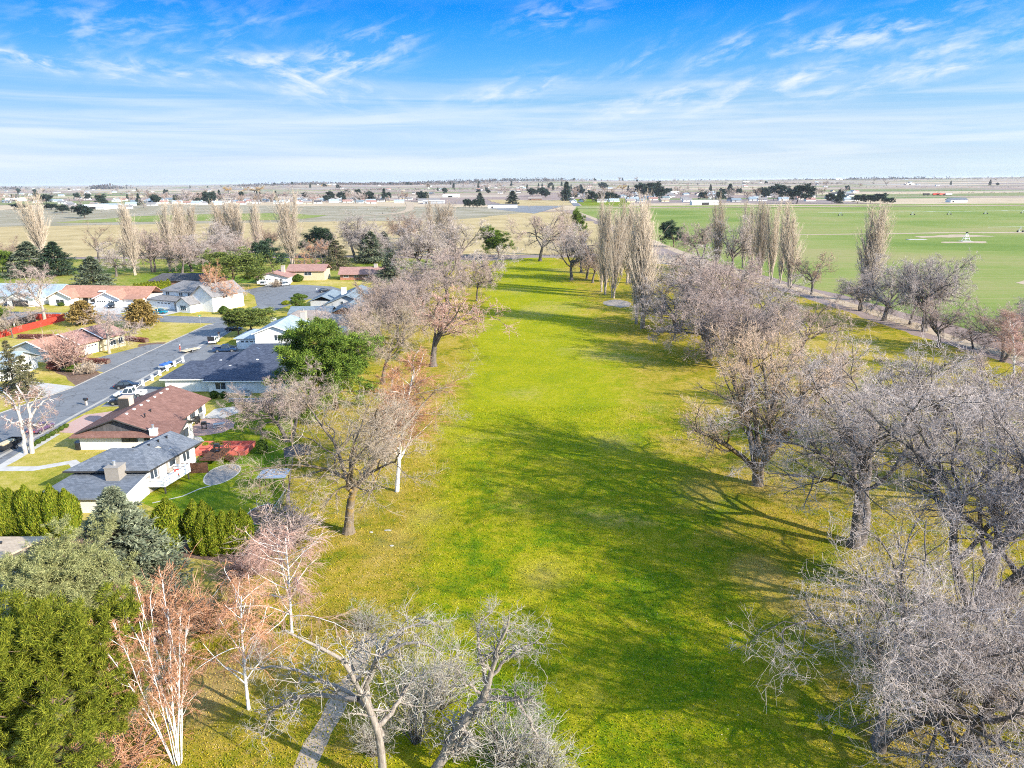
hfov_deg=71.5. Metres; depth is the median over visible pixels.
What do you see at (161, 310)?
parked sedan
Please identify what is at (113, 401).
parked suv
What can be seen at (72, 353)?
ornamental tree
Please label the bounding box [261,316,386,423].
pine tree
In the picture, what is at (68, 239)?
tan field
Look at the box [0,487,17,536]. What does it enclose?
cedar shrub
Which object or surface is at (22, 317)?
carport
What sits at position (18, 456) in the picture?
sidewalk
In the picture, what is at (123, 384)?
parked sedan
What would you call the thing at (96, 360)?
hedge
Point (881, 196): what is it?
tree
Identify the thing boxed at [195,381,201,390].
door
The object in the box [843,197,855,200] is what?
house
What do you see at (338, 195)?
evergreen
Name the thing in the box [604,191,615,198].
evergreen
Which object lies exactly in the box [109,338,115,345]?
window
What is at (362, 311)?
bare elm
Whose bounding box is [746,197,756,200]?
house
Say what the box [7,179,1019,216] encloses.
plain scrub
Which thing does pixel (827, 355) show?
bare elm
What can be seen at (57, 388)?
pale driveway
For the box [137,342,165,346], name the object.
flower border
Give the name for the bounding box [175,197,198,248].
lombardy poplar
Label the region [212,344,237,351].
parked pickup
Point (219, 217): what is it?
lombardy poplar
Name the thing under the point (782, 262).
lombardy poplar
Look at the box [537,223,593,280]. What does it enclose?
bare elm
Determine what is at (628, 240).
lombardy poplar
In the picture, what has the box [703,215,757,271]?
bare elm
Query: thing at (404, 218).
bare elm
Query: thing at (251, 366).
navy roof house
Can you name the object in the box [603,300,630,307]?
bunker sand
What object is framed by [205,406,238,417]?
concrete patio
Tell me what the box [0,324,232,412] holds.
kerb
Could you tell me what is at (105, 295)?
terracotta roof house
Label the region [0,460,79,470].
garden path
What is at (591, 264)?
bare elm
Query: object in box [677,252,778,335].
bare elm
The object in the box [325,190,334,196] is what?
evergreen
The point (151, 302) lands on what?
garage door
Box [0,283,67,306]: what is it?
pale roof house
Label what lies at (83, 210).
tree
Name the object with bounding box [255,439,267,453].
clipped shrub
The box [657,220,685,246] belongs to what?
pine tree
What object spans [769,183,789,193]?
tree
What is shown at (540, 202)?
lawn
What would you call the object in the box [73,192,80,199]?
evergreen
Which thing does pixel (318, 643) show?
fence side litter
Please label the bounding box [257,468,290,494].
shade roof
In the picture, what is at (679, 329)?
bare elm
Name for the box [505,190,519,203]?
tree
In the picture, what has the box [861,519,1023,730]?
bare elm
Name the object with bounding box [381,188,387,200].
evergreen
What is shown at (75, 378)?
shrub bed
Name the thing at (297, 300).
bushy shrub
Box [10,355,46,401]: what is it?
scruffy spruce
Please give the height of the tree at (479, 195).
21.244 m
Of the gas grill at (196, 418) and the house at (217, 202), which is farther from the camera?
the house at (217, 202)
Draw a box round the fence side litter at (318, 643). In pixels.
[131,472,450,767]
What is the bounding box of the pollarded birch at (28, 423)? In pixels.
[0,381,61,453]
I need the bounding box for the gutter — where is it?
[0,330,226,457]
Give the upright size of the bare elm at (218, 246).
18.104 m
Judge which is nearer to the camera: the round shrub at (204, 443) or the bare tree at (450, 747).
the bare tree at (450, 747)
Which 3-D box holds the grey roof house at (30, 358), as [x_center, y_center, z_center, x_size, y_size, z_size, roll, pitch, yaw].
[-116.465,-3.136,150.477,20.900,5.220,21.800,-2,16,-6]
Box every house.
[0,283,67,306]
[0,351,40,380]
[0,536,48,564]
[7,323,125,362]
[43,431,201,512]
[45,285,162,306]
[68,385,210,449]
[125,202,136,205]
[145,280,244,312]
[147,202,157,205]
[148,273,228,284]
[159,343,291,394]
[199,201,207,204]
[213,201,224,203]
[233,309,309,348]
[254,264,331,283]
[270,310,352,331]
[287,284,371,320]
[313,200,321,203]
[329,199,338,202]
[338,264,384,279]
[342,199,351,202]
[366,200,376,203]
[394,200,403,202]
[528,197,541,199]
[608,199,618,201]
[659,198,668,201]
[682,198,691,201]
[730,198,741,201]
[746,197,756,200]
[803,198,815,200]
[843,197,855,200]
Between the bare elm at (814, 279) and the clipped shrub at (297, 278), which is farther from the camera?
the clipped shrub at (297, 278)
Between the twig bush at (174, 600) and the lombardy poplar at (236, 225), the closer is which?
the twig bush at (174, 600)
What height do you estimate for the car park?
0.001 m
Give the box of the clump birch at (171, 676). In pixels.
[87,567,205,765]
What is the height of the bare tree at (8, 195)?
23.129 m
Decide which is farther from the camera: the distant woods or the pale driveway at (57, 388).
the distant woods
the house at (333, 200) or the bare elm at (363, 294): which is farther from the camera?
the house at (333, 200)
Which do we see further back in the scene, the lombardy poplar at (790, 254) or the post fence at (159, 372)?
the lombardy poplar at (790, 254)
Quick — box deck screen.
[182,462,208,472]
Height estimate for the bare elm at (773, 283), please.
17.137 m
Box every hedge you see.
[16,333,53,338]
[78,357,110,363]
[124,335,148,342]
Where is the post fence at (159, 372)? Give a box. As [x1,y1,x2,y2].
[133,357,183,389]
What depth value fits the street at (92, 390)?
156.03 m
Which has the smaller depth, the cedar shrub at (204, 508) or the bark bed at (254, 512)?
the cedar shrub at (204, 508)
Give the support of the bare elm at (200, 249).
on the old fairway
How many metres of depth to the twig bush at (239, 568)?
74.05 m
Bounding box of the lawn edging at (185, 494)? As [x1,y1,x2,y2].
[153,485,210,502]
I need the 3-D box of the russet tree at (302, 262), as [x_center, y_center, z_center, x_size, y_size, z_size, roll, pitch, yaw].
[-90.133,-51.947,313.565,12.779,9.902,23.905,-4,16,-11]
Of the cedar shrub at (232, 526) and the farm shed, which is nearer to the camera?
the cedar shrub at (232, 526)
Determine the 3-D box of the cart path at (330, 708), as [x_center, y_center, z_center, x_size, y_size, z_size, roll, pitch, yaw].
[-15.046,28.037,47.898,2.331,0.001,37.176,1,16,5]
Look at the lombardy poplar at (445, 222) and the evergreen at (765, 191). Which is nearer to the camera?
the lombardy poplar at (445, 222)
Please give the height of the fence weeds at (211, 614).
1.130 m
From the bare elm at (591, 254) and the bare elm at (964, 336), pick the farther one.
the bare elm at (591, 254)
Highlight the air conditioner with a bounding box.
[245,390,251,395]
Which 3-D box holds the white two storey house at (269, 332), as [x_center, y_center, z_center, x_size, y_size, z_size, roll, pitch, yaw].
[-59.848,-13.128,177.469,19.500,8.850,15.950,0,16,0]
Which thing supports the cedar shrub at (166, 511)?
on the hedge bed at (209, 557)
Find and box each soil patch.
[915,234,990,237]
[941,241,985,242]
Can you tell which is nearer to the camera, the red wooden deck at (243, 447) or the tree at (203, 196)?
the red wooden deck at (243, 447)
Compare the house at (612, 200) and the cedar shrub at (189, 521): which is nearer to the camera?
the cedar shrub at (189, 521)
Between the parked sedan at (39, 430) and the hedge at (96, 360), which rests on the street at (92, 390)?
the parked sedan at (39, 430)
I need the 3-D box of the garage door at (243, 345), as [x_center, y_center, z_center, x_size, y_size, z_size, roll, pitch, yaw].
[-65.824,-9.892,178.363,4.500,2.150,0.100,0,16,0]
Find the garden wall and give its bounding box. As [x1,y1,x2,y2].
[228,398,283,401]
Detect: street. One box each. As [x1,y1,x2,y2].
[0,285,340,463]
[9,312,222,322]
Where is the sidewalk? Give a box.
[0,434,58,468]
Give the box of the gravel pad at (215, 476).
[205,465,239,484]
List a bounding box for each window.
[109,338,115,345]
[121,438,137,441]
[149,469,157,478]
[168,459,175,467]
[180,305,185,310]
[181,427,188,436]
[182,451,190,462]
[215,382,225,389]
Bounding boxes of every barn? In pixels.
[5,198,25,200]
[87,204,110,208]
[94,203,122,204]
[417,198,439,201]
[442,194,459,196]
[690,200,717,204]
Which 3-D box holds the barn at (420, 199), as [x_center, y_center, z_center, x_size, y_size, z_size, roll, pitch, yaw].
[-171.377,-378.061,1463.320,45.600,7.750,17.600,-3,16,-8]
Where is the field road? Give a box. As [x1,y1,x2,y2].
[607,205,1023,207]
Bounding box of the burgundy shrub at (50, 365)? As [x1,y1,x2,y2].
[45,361,66,370]
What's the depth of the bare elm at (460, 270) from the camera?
230.22 m
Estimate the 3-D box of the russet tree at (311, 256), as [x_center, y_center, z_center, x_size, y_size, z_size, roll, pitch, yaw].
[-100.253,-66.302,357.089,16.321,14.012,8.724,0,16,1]
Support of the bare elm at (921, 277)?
on the dirt track at (965, 342)
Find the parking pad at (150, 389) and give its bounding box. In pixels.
[100,386,163,406]
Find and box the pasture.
[575,198,629,205]
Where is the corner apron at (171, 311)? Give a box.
[127,308,177,314]
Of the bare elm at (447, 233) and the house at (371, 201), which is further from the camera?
the house at (371, 201)
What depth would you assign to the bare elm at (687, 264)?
215.66 m
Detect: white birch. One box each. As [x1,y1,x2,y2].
[358,346,471,491]
[361,364,429,462]
[969,308,1023,375]
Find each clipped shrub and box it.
[61,363,80,371]
[209,390,218,398]
[217,305,227,314]
[219,391,226,397]
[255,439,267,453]
[292,274,303,281]
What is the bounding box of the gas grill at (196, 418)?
[194,416,199,423]
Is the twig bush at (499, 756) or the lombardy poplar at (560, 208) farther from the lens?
the lombardy poplar at (560, 208)
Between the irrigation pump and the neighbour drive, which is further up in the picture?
the irrigation pump
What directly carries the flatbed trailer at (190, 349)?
on the street at (92, 390)
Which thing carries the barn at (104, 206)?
on the ground at (978, 196)
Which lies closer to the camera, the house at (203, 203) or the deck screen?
the deck screen
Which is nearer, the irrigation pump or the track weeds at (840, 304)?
the track weeds at (840, 304)
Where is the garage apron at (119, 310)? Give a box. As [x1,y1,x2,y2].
[66,305,127,313]
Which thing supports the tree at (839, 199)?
on the ground at (978, 196)
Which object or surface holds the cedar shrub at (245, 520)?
on the hedge bed at (209, 557)
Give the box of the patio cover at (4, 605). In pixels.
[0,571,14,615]
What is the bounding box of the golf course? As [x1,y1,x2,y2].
[110,257,1023,767]
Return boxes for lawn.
[0,276,409,767]
[140,400,300,539]
[490,200,571,204]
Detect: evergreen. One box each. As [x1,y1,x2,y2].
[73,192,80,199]
[84,193,91,199]
[93,194,109,203]
[135,193,141,204]
[148,194,160,202]
[206,192,216,200]
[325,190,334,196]
[336,191,343,197]
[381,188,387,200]
[585,190,597,201]
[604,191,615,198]
[698,191,706,198]
[715,191,725,198]
[759,187,770,197]
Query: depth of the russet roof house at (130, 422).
112.95 m
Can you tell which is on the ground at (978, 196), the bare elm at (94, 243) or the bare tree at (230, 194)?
the bare tree at (230, 194)
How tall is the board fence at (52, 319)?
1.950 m
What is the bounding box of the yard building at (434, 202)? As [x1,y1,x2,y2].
[423,200,444,203]
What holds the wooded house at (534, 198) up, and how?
on the lawn at (540, 202)
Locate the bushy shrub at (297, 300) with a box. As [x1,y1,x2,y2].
[288,294,306,308]
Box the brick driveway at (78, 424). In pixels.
[60,411,111,432]
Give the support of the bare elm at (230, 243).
on the old fairway
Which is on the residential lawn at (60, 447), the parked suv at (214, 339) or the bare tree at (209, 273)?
the bare tree at (209, 273)
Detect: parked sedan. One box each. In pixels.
[26,422,54,433]
[113,380,139,389]
[153,308,168,313]
[225,325,242,330]
[318,288,329,292]
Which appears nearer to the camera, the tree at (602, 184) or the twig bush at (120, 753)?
the twig bush at (120, 753)
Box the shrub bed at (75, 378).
[52,370,100,384]
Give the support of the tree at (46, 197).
on the ground at (978, 196)
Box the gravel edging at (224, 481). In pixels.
[203,464,240,484]
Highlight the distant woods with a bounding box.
[1,176,1023,189]
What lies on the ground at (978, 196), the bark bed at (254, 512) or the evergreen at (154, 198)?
the evergreen at (154, 198)
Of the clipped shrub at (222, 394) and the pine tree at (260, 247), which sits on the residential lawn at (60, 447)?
the clipped shrub at (222, 394)
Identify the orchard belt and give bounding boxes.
[6,179,874,196]
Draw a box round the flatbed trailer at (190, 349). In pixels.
[181,347,200,351]
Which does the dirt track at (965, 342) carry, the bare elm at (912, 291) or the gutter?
the bare elm at (912, 291)
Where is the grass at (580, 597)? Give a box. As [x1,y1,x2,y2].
[126,405,1023,767]
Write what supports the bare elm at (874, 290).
on the ground at (978, 196)
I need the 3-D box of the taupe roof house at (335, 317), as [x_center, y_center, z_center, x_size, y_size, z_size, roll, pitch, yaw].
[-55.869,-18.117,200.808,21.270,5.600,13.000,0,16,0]
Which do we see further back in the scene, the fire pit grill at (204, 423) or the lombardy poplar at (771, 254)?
the lombardy poplar at (771, 254)
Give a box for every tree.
[0,250,16,276]
[0,263,57,319]
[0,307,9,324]
[0,507,161,635]
[0,581,156,767]
[4,194,17,202]
[7,203,25,208]
[31,323,92,373]
[40,194,53,202]
[42,203,56,209]
[53,204,70,212]
[68,204,93,217]
[76,303,152,353]
[180,191,190,200]
[188,193,198,200]
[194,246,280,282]
[199,259,248,301]
[201,193,210,201]
[221,307,255,335]
[227,191,237,199]
[227,306,277,329]
[227,593,476,767]
[238,186,263,193]
[250,194,261,203]
[250,238,287,270]
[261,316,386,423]
[293,254,319,263]
[295,238,327,263]
[296,226,335,252]
[303,192,314,199]
[348,191,363,202]
[416,191,423,199]
[422,191,428,197]
[423,592,566,767]
[475,199,480,207]
[476,192,484,199]
[476,225,517,254]
[478,199,485,205]
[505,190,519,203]
[526,188,536,195]
[537,189,549,196]
[560,181,572,200]
[570,208,587,232]
[598,182,608,187]
[624,190,633,198]
[634,182,645,194]
[643,181,662,194]
[653,186,669,198]
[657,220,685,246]
[724,188,735,197]
[727,184,733,193]
[752,186,761,195]
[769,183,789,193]
[784,183,816,203]
[825,193,837,201]
[834,193,843,203]
[850,194,866,203]
[863,194,879,203]
[873,192,888,201]
[881,197,896,202]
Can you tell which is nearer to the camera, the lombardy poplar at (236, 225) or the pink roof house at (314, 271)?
the pink roof house at (314, 271)
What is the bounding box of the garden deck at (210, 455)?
[198,442,238,462]
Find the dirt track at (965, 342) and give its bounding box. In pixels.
[573,211,1023,362]
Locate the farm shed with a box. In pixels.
[945,197,967,201]
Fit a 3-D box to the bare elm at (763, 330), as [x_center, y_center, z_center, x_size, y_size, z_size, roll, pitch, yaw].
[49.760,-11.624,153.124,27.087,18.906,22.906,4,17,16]
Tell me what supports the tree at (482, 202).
on the weed field at (12, 219)
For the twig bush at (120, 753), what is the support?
on the golf course
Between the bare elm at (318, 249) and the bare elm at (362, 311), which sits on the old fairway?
the bare elm at (318, 249)
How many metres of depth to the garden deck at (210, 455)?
106.08 m
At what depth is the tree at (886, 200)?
1155.75 m
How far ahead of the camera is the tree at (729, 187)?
2000.70 m
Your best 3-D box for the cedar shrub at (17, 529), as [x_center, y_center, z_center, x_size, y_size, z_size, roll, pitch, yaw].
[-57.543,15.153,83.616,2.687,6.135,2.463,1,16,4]
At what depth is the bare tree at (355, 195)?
1412.13 m
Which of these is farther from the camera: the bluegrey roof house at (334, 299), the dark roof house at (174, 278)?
the dark roof house at (174, 278)
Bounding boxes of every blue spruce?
[0,241,65,278]
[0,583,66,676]
[32,241,80,276]
[62,485,194,624]
[69,256,124,285]
[317,233,343,256]
[353,231,386,263]
[370,252,403,283]
[372,231,399,256]
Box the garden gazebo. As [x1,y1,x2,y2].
[284,444,310,463]
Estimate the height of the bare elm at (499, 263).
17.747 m
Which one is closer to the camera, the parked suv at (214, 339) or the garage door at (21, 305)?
the parked suv at (214, 339)
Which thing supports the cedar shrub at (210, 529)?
on the hedge bed at (209, 557)
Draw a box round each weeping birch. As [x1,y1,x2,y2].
[176,561,299,709]
[214,523,364,663]
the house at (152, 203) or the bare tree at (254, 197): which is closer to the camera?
the house at (152, 203)
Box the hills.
[162,177,1023,193]
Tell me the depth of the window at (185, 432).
113.70 m
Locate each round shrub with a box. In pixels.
[196,441,209,446]
[281,300,288,304]
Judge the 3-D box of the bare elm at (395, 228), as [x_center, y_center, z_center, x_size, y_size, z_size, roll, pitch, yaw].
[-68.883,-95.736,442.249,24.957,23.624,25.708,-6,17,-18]
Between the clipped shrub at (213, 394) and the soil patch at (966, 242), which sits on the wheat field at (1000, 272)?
the soil patch at (966, 242)
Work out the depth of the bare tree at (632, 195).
1418.68 m
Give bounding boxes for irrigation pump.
[961,232,973,241]
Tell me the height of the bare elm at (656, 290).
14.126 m
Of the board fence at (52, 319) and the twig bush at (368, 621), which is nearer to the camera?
the twig bush at (368, 621)
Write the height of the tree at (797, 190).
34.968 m
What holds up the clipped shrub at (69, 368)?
on the shrub bed at (75, 378)
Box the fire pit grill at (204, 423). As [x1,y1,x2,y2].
[201,421,209,428]
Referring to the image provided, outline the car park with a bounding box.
[490,206,559,213]
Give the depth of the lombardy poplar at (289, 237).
360.96 m
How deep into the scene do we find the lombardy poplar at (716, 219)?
314.56 m
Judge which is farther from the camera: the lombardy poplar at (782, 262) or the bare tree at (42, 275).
the lombardy poplar at (782, 262)
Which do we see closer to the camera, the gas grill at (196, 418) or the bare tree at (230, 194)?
the gas grill at (196, 418)
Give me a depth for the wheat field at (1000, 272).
479.39 m
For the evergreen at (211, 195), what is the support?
on the ground at (978, 196)
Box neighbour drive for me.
[80,344,162,371]
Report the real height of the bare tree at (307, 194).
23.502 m
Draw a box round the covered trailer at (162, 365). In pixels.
[158,363,171,368]
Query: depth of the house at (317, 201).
1421.14 m
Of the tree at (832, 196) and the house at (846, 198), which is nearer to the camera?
the tree at (832, 196)
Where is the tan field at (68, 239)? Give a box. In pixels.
[0,211,613,257]
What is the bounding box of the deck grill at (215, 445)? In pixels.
[213,443,223,452]
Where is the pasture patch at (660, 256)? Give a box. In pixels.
[573,255,711,268]
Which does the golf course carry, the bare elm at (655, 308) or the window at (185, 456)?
the bare elm at (655, 308)
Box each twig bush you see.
[53,678,208,767]
[100,542,220,675]
[156,559,247,656]
[204,538,276,584]
[215,495,343,562]
[336,597,397,638]
[341,700,405,767]
[372,647,455,755]
[375,627,486,717]
[438,688,570,767]
[503,714,589,767]
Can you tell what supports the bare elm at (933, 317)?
on the golf course
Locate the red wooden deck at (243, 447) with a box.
[195,441,255,455]
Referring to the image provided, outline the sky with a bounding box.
[0,0,1023,185]
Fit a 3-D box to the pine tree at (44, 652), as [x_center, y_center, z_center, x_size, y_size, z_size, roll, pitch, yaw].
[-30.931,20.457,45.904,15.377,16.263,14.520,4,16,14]
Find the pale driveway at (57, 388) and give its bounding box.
[0,380,72,396]
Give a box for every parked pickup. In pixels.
[113,386,146,396]
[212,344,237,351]
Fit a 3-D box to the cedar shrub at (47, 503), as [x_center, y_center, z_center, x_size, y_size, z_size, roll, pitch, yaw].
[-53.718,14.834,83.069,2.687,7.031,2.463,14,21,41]
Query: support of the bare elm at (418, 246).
on the old fairway
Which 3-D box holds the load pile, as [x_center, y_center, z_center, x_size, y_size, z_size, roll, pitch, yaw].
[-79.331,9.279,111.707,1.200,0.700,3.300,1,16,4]
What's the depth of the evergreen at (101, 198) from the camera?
1318.30 m
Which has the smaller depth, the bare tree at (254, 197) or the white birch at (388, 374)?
the white birch at (388, 374)
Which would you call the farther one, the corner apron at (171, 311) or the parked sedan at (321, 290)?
the parked sedan at (321, 290)
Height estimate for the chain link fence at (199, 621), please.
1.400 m
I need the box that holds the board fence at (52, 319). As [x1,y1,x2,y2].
[0,314,64,337]
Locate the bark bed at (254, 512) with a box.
[249,504,275,523]
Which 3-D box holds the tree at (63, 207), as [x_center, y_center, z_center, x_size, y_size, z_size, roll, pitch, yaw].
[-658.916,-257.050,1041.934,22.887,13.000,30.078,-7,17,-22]
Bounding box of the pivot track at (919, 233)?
[772,232,1023,234]
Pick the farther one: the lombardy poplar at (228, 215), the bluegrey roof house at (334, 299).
the lombardy poplar at (228, 215)
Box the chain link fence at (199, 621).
[91,489,286,766]
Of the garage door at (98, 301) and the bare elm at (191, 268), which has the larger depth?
the bare elm at (191, 268)
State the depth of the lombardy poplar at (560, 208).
387.97 m
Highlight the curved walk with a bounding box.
[192,436,203,440]
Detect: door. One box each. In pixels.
[12,300,28,306]
[85,343,97,353]
[97,300,106,306]
[150,301,155,307]
[157,302,171,308]
[159,464,166,477]
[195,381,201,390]
[240,340,254,348]
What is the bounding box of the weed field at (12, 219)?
[0,205,524,226]
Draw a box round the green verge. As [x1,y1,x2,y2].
[58,213,325,222]
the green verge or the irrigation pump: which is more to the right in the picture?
the irrigation pump
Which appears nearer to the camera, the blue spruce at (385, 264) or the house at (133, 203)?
the blue spruce at (385, 264)
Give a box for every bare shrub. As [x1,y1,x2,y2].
[72,359,104,373]
[268,278,281,286]
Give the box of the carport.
[1,313,35,326]
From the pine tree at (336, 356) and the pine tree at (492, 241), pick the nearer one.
the pine tree at (336, 356)
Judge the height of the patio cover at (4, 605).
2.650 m
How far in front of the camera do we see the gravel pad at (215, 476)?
101.27 m
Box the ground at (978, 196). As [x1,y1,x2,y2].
[0,184,1023,755]
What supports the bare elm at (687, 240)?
on the wheat field at (1000, 272)
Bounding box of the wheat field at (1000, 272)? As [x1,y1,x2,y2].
[576,203,1023,338]
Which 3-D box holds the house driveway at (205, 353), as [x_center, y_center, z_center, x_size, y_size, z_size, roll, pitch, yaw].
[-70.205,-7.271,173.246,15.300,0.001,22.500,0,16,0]
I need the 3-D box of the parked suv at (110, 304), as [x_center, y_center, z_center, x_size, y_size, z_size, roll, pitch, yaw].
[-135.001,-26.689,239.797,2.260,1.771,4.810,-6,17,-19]
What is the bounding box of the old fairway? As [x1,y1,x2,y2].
[0,258,487,285]
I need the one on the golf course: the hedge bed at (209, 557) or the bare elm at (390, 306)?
the bare elm at (390, 306)
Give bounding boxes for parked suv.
[107,302,114,307]
[108,393,136,405]
[207,336,219,343]
[279,281,290,285]
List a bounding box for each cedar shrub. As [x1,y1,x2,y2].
[0,487,10,536]
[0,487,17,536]
[9,490,25,535]
[13,483,34,535]
[23,489,40,535]
[32,490,50,537]
[39,483,58,537]
[51,490,64,536]
[57,487,82,538]
[149,497,184,554]
[181,499,197,536]
[183,507,198,554]
[192,511,208,556]
[197,499,214,515]
[202,512,219,556]
[215,510,231,555]
[224,508,241,553]
[236,508,254,552]
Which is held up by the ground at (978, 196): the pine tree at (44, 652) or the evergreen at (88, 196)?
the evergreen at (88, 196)
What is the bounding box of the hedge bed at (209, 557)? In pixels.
[37,529,245,561]
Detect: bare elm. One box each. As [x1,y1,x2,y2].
[0,235,18,271]
[0,311,21,337]
[1,304,48,326]
[81,219,121,262]
[95,242,138,276]
[114,236,140,262]
[119,224,183,271]
[151,234,212,272]
[169,238,205,271]
[177,233,228,271]
[195,233,229,264]
[198,217,251,255]
[213,347,489,537]
[216,356,336,441]
[234,231,281,255]
[260,223,281,248]
[300,234,346,263]
[311,298,396,353]
[326,210,397,260]
[338,293,438,384]
[343,274,407,332]
[355,274,445,345]
[356,252,456,323]
[364,280,392,305]
[378,212,447,271]
[379,205,426,240]
[383,212,419,239]
[389,251,441,292]
[394,239,497,305]
[405,284,519,366]
[437,216,494,264]
[455,254,501,300]
[462,243,522,283]
[504,207,593,260]
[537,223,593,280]
[554,221,598,272]
[574,246,599,282]
[576,240,597,278]
[624,242,734,291]
[625,264,717,333]
[645,272,749,358]
[650,278,672,323]
[652,246,762,298]
[673,309,871,486]
[674,214,714,258]
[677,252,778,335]
[679,287,806,368]
[701,318,1016,549]
[702,278,808,358]
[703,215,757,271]
[725,266,815,320]
[726,463,1023,767]
[781,295,876,350]
[782,342,866,408]
[789,251,837,294]
[794,542,1023,767]
[811,342,1023,623]
[831,268,894,311]
[846,253,946,320]
[848,333,1023,460]
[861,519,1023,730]
[874,249,980,331]
[879,253,977,324]
[906,285,972,347]
[929,342,1023,443]
[930,354,1023,481]
[938,321,997,348]
[961,295,1023,362]
[1008,295,1023,334]
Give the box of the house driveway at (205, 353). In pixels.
[180,344,244,363]
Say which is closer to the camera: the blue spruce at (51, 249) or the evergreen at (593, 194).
the blue spruce at (51, 249)
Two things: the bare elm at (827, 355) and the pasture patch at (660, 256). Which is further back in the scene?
the pasture patch at (660, 256)
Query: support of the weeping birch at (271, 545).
on the golf course
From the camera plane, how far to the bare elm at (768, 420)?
91.78 m
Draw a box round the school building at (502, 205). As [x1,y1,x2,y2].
[487,204,517,207]
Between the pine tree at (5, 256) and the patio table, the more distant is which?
the pine tree at (5, 256)
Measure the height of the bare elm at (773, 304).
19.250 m
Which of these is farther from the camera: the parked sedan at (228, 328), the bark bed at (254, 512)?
the parked sedan at (228, 328)
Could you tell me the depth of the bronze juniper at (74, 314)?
208.51 m
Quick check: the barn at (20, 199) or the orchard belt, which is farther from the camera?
the orchard belt
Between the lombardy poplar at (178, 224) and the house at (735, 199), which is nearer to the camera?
the lombardy poplar at (178, 224)
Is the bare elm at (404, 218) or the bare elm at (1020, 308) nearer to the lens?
the bare elm at (1020, 308)
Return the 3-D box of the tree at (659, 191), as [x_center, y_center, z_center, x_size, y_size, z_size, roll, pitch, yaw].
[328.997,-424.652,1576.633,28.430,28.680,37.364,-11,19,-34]
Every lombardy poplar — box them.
[11,187,50,253]
[112,198,142,274]
[154,201,179,271]
[167,197,190,258]
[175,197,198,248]
[204,196,231,237]
[223,196,240,248]
[223,197,246,240]
[246,199,263,241]
[269,190,304,263]
[420,193,437,235]
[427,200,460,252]
[441,217,461,248]
[552,200,574,255]
[593,193,614,294]
[593,194,608,291]
[600,198,632,297]
[610,209,622,274]
[612,200,653,282]
[622,190,673,328]
[627,190,654,323]
[705,191,728,264]
[735,191,753,267]
[743,189,770,268]
[749,198,774,273]
[763,195,784,279]
[776,195,798,283]
[776,199,809,286]
[853,197,897,300]
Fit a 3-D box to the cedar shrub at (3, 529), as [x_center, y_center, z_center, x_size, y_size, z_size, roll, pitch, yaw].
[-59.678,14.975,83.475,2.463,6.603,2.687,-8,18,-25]
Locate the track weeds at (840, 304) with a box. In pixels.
[722,262,928,331]
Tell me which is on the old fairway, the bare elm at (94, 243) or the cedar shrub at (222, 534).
the bare elm at (94, 243)
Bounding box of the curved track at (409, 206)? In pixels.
[364,201,413,215]
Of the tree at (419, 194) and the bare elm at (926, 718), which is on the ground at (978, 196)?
the tree at (419, 194)
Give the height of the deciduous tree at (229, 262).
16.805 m
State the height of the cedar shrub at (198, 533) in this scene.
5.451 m
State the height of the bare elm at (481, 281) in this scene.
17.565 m
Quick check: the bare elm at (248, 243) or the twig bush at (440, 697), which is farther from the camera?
the bare elm at (248, 243)
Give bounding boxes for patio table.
[213,422,224,429]
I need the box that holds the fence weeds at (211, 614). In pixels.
[80,495,300,763]
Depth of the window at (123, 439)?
110.96 m
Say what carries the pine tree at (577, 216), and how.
on the tan field at (68, 239)
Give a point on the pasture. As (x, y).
(587, 202)
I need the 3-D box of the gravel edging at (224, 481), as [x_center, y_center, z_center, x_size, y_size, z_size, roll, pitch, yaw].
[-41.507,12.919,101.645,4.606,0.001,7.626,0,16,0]
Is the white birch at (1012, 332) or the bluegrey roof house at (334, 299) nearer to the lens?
the white birch at (1012, 332)
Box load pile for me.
[0,438,14,445]
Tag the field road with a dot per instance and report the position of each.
(834, 206)
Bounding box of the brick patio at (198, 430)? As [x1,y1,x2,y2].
[192,418,234,435]
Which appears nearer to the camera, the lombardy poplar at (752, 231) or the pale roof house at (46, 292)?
the pale roof house at (46, 292)
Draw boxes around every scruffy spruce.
[0,339,32,393]
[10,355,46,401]
[321,240,355,270]
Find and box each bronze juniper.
[60,300,104,324]
[120,299,162,326]
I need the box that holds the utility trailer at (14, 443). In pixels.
[0,436,21,449]
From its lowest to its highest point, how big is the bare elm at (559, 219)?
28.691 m
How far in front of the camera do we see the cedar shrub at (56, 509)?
82.30 m
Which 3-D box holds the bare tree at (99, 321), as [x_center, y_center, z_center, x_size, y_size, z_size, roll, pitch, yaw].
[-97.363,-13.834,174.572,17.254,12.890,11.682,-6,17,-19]
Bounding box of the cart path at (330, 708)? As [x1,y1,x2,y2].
[294,633,376,767]
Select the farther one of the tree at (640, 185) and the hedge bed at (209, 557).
the tree at (640, 185)
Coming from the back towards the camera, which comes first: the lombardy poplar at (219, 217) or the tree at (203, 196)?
the tree at (203, 196)
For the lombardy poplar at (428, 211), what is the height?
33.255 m
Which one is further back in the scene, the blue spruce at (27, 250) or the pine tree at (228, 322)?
the blue spruce at (27, 250)

